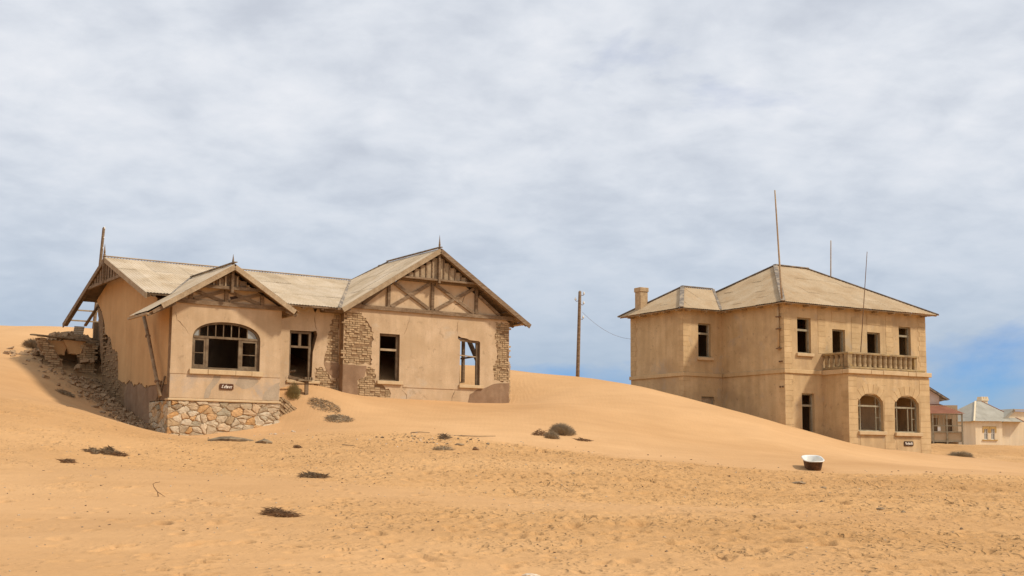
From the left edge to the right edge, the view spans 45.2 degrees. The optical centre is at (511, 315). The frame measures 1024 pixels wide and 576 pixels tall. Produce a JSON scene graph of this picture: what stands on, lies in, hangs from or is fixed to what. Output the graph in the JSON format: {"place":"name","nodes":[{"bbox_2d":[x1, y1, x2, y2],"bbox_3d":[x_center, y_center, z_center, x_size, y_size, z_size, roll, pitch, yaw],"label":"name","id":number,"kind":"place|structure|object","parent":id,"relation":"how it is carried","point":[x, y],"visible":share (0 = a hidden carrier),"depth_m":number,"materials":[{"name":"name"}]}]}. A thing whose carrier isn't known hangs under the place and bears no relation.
{"place":"outdoors","nodes":[
{"label":"outdoors","id":0,"kind":"place"},
{"bbox_2d":[0,325,1023,575],"bbox_3d":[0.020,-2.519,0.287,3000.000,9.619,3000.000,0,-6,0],"label":"sand ground","id":1,"kind":"structure","parent":0,"point":[654,439],"depth_m":29.63,"materials":[{"name":"sand"}]},
{"bbox_2d":[21,337,36,348],"bbox_3d":[-23.018,1.365,59.409,1.539,0.736,1.036,0,-6,0],"label":"dry shrub","id":2,"kind":"object","parent":1,"relation":"on","point":[30,343],"visible":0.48,"depth_m":59.20,"materials":[{"name":"brown plant"}]},
{"bbox_2d":[3,331,101,374],"bbox_3d":[-21.204,1.810,58.968,5.975,2.281,4.401,7,-9,-43],"label":"rubble heap","id":3,"kind":"object","parent":1,"relation":"on","point":[69,334],"visible":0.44,"depth_m":58.21,"materials":[{"name":"brown brick"}]},
{"bbox_2d":[73,326,83,336],"bbox_3d":[-20.912,0.934,59.208,0.651,0.876,0.261,5,-8,-34],"label":"loose roof sheet","id":4,"kind":"object","parent":3,"relation":"on","point":[79,330],"visible":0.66,"depth_m":59.32,"materials":[{"name":"metal"}]},
{"bbox_2d":[30,334,99,376],"bbox_3d":[-21.221,2.401,57.658,3.165,2.905,1.910,5,-8,-34],"label":"ruined annex","id":5,"kind":"object","parent":1,"relation":"on","point":[77,350],"visible":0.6,"depth_m":57.45,"materials":[{"name":"brick"}]},
{"bbox_2d":[55,389,74,397],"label":"dry weed","id":6,"kind":"object","parent":1,"relation":"on","point":[61,391],"visible":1,"depth_m":52.18,"materials":[{"name":"brown plant"}]},
{"bbox_2d":[57,458,76,463],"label":"dry weed","id":7,"kind":"object","parent":1,"relation":"on","point":[67,460],"visible":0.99,"depth_m":34.19,"materials":[{"name":"brown plant"}]},
{"bbox_2d":[80,447,101,453],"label":"dry weed","id":8,"kind":"object","parent":1,"relation":"on","point":[92,450],"visible":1,"depth_m":37.50,"materials":[{"name":"plant"}]},
{"bbox_2d":[37,365,154,429],"bbox_3d":[-18.225,3.482,53.008,3.162,3.063,8.863,5,-8,-34],"label":"brick rubble","id":9,"kind":"object","parent":1,"relation":"on","point":[115,408],"visible":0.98,"depth_m":53.65,"materials":[{"name":"brown brick"}]},
{"bbox_2d":[92,227,104,328],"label":"telegraph pole","id":10,"kind":"object","parent":1,"relation":"on","point":[100,260],"visible":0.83,"depth_m":67.25,"materials":[{"name":"wood"}]},
{"bbox_2d":[98,445,116,454],"bbox_3d":[-12.319,4.116,37.565,0.797,0.339,0.660,0,-6,0],"label":"dry weed","id":11,"kind":"object","parent":1,"relation":"on","point":[107,451],"visible":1,"depth_m":37.46,"materials":[{"name":"brown plant"}]},
{"bbox_2d":[110,451,129,455],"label":"dry weed","id":12,"kind":"object","parent":1,"relation":"on","point":[117,453],"visible":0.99,"depth_m":37.40,"materials":[{"name":"brown plant"}]},
{"bbox_2d":[208,436,253,441],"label":"half buried beam","id":13,"kind":"structure","parent":1,"relation":"on","point":[227,438],"depth_m":45.25,"materials":[{"name":"brown wood"}]},
{"bbox_2d":[255,439,272,443],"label":"half buried beam","id":14,"kind":"structure","parent":1,"relation":"on","point":[265,441],"depth_m":44.56,"materials":[{"name":"brown wood"}]},
{"bbox_2d":[253,507,285,514],"bbox_3d":[-4.585,3.781,23.669,0.606,0.219,0.556,-4,-8,35],"label":"dry weed","id":15,"kind":"object","parent":1,"relation":"on","point":[269,510],"visible":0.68,"depth_m":23.62,"materials":[{"name":"brown plant"}]},
{"bbox_2d":[268,510,304,516],"bbox_3d":[-4.303,3.795,23.444,0.772,0.184,0.508,0,-6,0],"label":"dry weed","id":16,"kind":"object","parent":1,"relation":"on","point":[286,513],"visible":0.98,"depth_m":23.37,"materials":[{"name":"brown plant"}]},
{"bbox_2d":[278,397,296,416],"bbox_3d":[-9.516,4.266,52.194,1.767,0.961,0.325,46,-28,-22],"label":"fallen brickwork","id":17,"kind":"object","parent":1,"relation":"on","point":[286,406],"visible":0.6,"depth_m":52.02,"materials":[{"name":"brick"}]},
{"bbox_2d":[285,381,300,399],"bbox_3d":[-9.442,3.217,53.164,0.757,0.939,0.627,0,-6,0],"label":"grass tuft","id":18,"kind":"object","parent":1,"relation":"on","point":[293,391],"visible":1,"depth_m":53.09,"materials":[{"name":"green plant"}]},
{"bbox_2d":[62,237,530,435],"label":"gabled house","id":19,"kind":"structure","parent":1,"relation":"on","point":[246,333],"depth_m":55.40,"materials":[{"name":"paint"}]},
{"bbox_2d":[142,316,161,396],"bbox_3d":[-14.698,1.613,50.134,0.227,3.515,2.470,5,-8,-35],"label":"leaning drainpipe","id":20,"kind":"object","parent":19,"relation":"attached to","point":[156,380],"visible":0.98,"depth_m":50.01,"materials":[{"name":"brown metal"}]},
{"bbox_2d":[158,376,165,399],"bbox_3d":[-14.053,2.907,49.334,0.293,0.982,0.070,-2,-7,21],"label":"leaning batten","id":21,"kind":"object","parent":19,"relation":"attached to","point":[162,386],"visible":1,"depth_m":49.31,"materials":[{"name":"brown wood"}]},
{"bbox_2d":[191,322,258,371],"bbox_3d":[-11.793,1.266,50.591,2.910,1.960,0.115,5,-8,-34],"label":"window","id":22,"kind":"structure","parent":19,"relation":"in","point":[252,337],"depth_m":50.70,"materials":[{"name":"beige wood"}]},
{"bbox_2d":[219,384,233,389],"bbox_3d":[-11.678,2.907,50.273,0.590,0.240,0.044,5,-8,-34],"label":"name sign","id":23,"kind":"object","parent":19,"relation":"attached to","point":[226,386],"visible":1,"depth_m":50.26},
{"bbox_2d":[290,353,306,379],"bbox_3d":[-10.880,2.318,57.212,3.430,1.803,5.640,5,-8,-34],"label":"sand drift","id":24,"kind":"object","parent":19,"relation":"in","point":[298,365],"visible":0.19,"depth_m":57.04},
{"bbox_2d":[288,331,310,383],"bbox_3d":[-9.448,1.892,54.548,1.060,2.400,0.110,5,-8,-34],"label":"window","id":25,"kind":"structure","parent":19,"relation":"in","point":[299,333],"depth_m":54.68,"materials":[{"name":"beige wood"}]},
{"bbox_2d":[379,334,397,380],"bbox_3d":[-5.719,1.933,56.606,1.030,2.155,0.110,5,-8,-34],"label":"window","id":26,"kind":"structure","parent":19,"relation":"in","point":[396,336],"depth_m":56.76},
{"bbox_2d":[458,338,478,384],"bbox_3d":[-2.139,2.223,58.989,1.209,2.205,0.145,5,-8,-34],"label":"window","id":27,"kind":"structure","parent":19,"relation":"in","point":[463,340],"depth_m":59.22,"materials":[{"name":"brown wood"}]},
{"bbox_2d":[288,375,304,382],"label":"loose beam","id":28,"kind":"structure","parent":1,"relation":"on","point":[292,377],"depth_m":53.54,"materials":[{"name":"brown wood"}]},
{"bbox_2d":[296,377,312,394],"bbox_3d":[-9.022,3.096,53.438,0.660,0.830,0.330,4,-7,-28],"label":"timber stand","id":29,"kind":"object","parent":1,"relation":"on","point":[307,380],"visible":1,"depth_m":53.42,"materials":[{"name":"brown wood"}]},
{"bbox_2d":[296,470,316,477],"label":"dry weed","id":30,"kind":"object","parent":1,"relation":"on","point":[304,474],"visible":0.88,"depth_m":32.59,"materials":[{"name":"brown plant"}]},
{"bbox_2d":[304,473,330,477],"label":"dry weed","id":31,"kind":"object","parent":1,"relation":"on","point":[319,475],"visible":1,"depth_m":32.41,"materials":[{"name":"brown plant"}]},
{"bbox_2d":[307,397,340,412],"bbox_3d":[-8.040,3.815,52.597,1.958,0.833,1.080,-3,-7,28],"label":"dry shrub","id":32,"kind":"object","parent":1,"relation":"on","point":[321,401],"visible":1,"depth_m":52.60,"materials":[{"name":"brown plant"}]},
{"bbox_2d":[323,412,353,422],"bbox_3d":[-7.235,4.247,51.249,1.639,0.486,1.048,-2,-7,23],"label":"dry shrub","id":33,"kind":"object","parent":1,"relation":"on","point":[336,417],"visible":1,"depth_m":51.16,"materials":[{"name":"brown plant"}]},
{"bbox_2d":[379,351,394,379],"bbox_3d":[-7.260,2.202,59.442,4.230,2.750,6.040,5,-8,-34],"label":"sand drift","id":34,"kind":"object","parent":1,"relation":"on","point":[387,367],"visible":0.16,"depth_m":59.02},
{"bbox_2d":[376,431,489,447],"bbox_3d":[-3.117,4.647,46.711,4.036,0.853,4.905,6,-9,-40],"label":"rubbish scatter","id":35,"kind":"object","parent":1,"relation":"on","point":[429,439],"visible":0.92,"depth_m":46.31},
{"bbox_2d":[431,444,452,450],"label":"dry weed","id":36,"kind":"object","parent":1,"relation":"on","point":[442,448],"visible":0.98,"depth_m":43.17,"materials":[{"name":"brown plant"}]},
{"bbox_2d":[437,433,452,439],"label":"dry weed","id":37,"kind":"object","parent":1,"relation":"on","point":[444,436],"visible":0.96,"depth_m":47.02,"materials":[{"name":"brown plant"}]},
{"bbox_2d":[7,434,1019,574],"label":"dark grit","id":38,"kind":"object","parent":1,"relation":"on","point":[492,522],"visible":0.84,"depth_m":32.30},
{"bbox_2d":[522,573,539,575],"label":"pale scrap","id":39,"kind":"object","parent":1,"relation":"on","point":[530,574],"visible":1,"depth_m":15.75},
{"bbox_2d":[531,428,547,435],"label":"dry shrub","id":40,"kind":"object","parent":1,"relation":"on","point":[537,433],"visible":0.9,"depth_m":49.57,"materials":[{"name":"brown plant"}]},
{"bbox_2d":[543,431,559,438],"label":"dry shrub","id":41,"kind":"object","parent":1,"relation":"on","point":[550,435],"visible":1,"depth_m":48.85,"materials":[{"name":"brown plant"}]},
{"bbox_2d":[548,422,577,435],"bbox_3d":[2.064,4.643,50.403,1.307,0.606,1.076,0,-6,0],"label":"dry shrub","id":42,"kind":"object","parent":1,"relation":"on","point":[559,428],"visible":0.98,"depth_m":50.22,"materials":[{"name":"brown plant"}]},
{"bbox_2d":[575,291,584,376],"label":"telegraph pole","id":43,"kind":"object","parent":1,"relation":"on","point":[578,338],"visible":0.98,"depth_m":66.85,"materials":[{"name":"wood"}]},
{"bbox_2d":[573,437,594,441],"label":"dry weed","id":44,"kind":"object","parent":1,"relation":"on","point":[582,439],"visible":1,"depth_m":49.11,"materials":[{"name":"brown plant"}]},
{"bbox_2d":[617,264,938,453],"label":"two storey house","id":45,"kind":"structure","parent":1,"relation":"on","point":[755,344],"depth_m":67.90,"materials":[{"name":"paint"}]},
{"bbox_2d":[698,323,708,356],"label":"window","id":46,"kind":"structure","parent":45,"relation":"in","point":[707,325],"depth_m":69.39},
{"bbox_2d":[701,397,712,404],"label":"window","id":47,"kind":"structure","parent":45,"relation":"in","point":[709,400],"depth_m":69.00,"materials":[{"name":"brown wood"}]},
{"bbox_2d":[774,190,782,298],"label":"roof mast","id":48,"kind":"object","parent":45,"relation":"on","point":[781,293],"visible":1,"depth_m":65.11,"materials":[{"name":"metal"}]},
{"bbox_2d":[797,318,808,352],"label":"window","id":49,"kind":"structure","parent":45,"relation":"in","point":[807,322],"depth_m":66.36,"materials":[{"name":"beige wood"}]},
{"bbox_2d":[802,393,812,431],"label":"window","id":50,"kind":"structure","parent":45,"relation":"in","point":[803,405],"depth_m":65.97,"materials":[{"name":"brown wood"}]},
{"bbox_2d":[830,240,830,275],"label":"roof mast","id":51,"kind":"object","parent":45,"relation":"on","point":[830,257],"visible":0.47,"depth_m":77.03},
{"bbox_2d":[832,329,842,351],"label":"balcony door","id":52,"kind":"structure","parent":45,"relation":"in","point":[841,331],"depth_m":67.63,"materials":[{"name":"beige wood"}]},
{"bbox_2d":[860,256,866,351],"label":"balcony mast","id":53,"kind":"object","parent":45,"relation":"on","point":[863,306],"visible":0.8,"depth_m":66.60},
{"bbox_2d":[858,394,880,430],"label":"arched window","id":54,"kind":"structure","parent":45,"relation":"in","point":[876,398],"depth_m":65.84,"materials":[{"name":"beige wood"}]},
{"bbox_2d":[867,332,877,366],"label":"balcony door","id":55,"kind":"structure","parent":45,"relation":"in","point":[876,334],"depth_m":68.95,"materials":[{"name":"beige wood"}]},
{"bbox_2d":[899,327,908,355],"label":"window","id":56,"kind":"structure","parent":45,"relation":"in","point":[906,336],"depth_m":70.17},
{"bbox_2d":[895,396,916,432],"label":"arched window","id":57,"kind":"structure","parent":45,"relation":"in","point":[915,414],"depth_m":67.17,"materials":[{"name":"beige wood"}]},
{"bbox_2d":[904,441,913,445],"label":"name sign","id":58,"kind":"object","parent":45,"relation":"attached to","point":[908,443],"visible":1,"depth_m":66.54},
{"bbox_2d":[792,481,805,483],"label":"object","id":59,"kind":"object","parent":1,"relation":"on","point":[798,482],"visible":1,"depth_m":37.10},
{"bbox_2d":[801,455,824,470],"bbox_3d":[11.172,5.570,45.644,0.786,0.568,1.627,0,2,7],"label":"bathtub","id":60,"kind":"object","parent":1,"relation":"on","point":[813,462],"visible":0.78,"depth_m":45.15,"materials":[{"name":"metal"}]},
{"bbox_2d":[929,387,964,444],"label":"veranda house","id":61,"kind":"structure","parent":1,"relation":"on","point":[944,423],"depth_m":110.45,"materials":[{"name":"beige paint"}]},
{"bbox_2d":[947,450,974,457],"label":"dry shrub","id":62,"kind":"object","parent":1,"relation":"on","point":[962,454],"visible":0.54,"depth_m":85.32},
{"bbox_2d":[958,397,1023,444],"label":"cream house","id":63,"kind":"structure","parent":1,"relation":"on","point":[983,426],"depth_m":140.46,"materials":[{"name":"beige paint"}]},
{"bbox_2d":[982,426,989,439],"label":"window","id":64,"kind":"structure","parent":63,"relation":"in","point":[984,428],"depth_m":139.82,"materials":[{"name":"glass"}]},
{"bbox_2d":[989,426,996,439],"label":"window","id":65,"kind":"structure","parent":63,"relation":"in","point":[992,428],"depth_m":140.06,"materials":[{"name":"glass"}]},
{"bbox_2d":[975,409,1023,445],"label":"gable annex","id":66,"kind":"object","parent":1,"relation":"on","point":[1013,433],"visible":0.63,"depth_m":141.22,"materials":[{"name":"beige paint"}]},
{"bbox_2d":[0,0,1023,409],"label":"sky","id":67,"kind":"structure","parent":0,"point":[555,150],"materials":[{"name":"white"}]}
]}

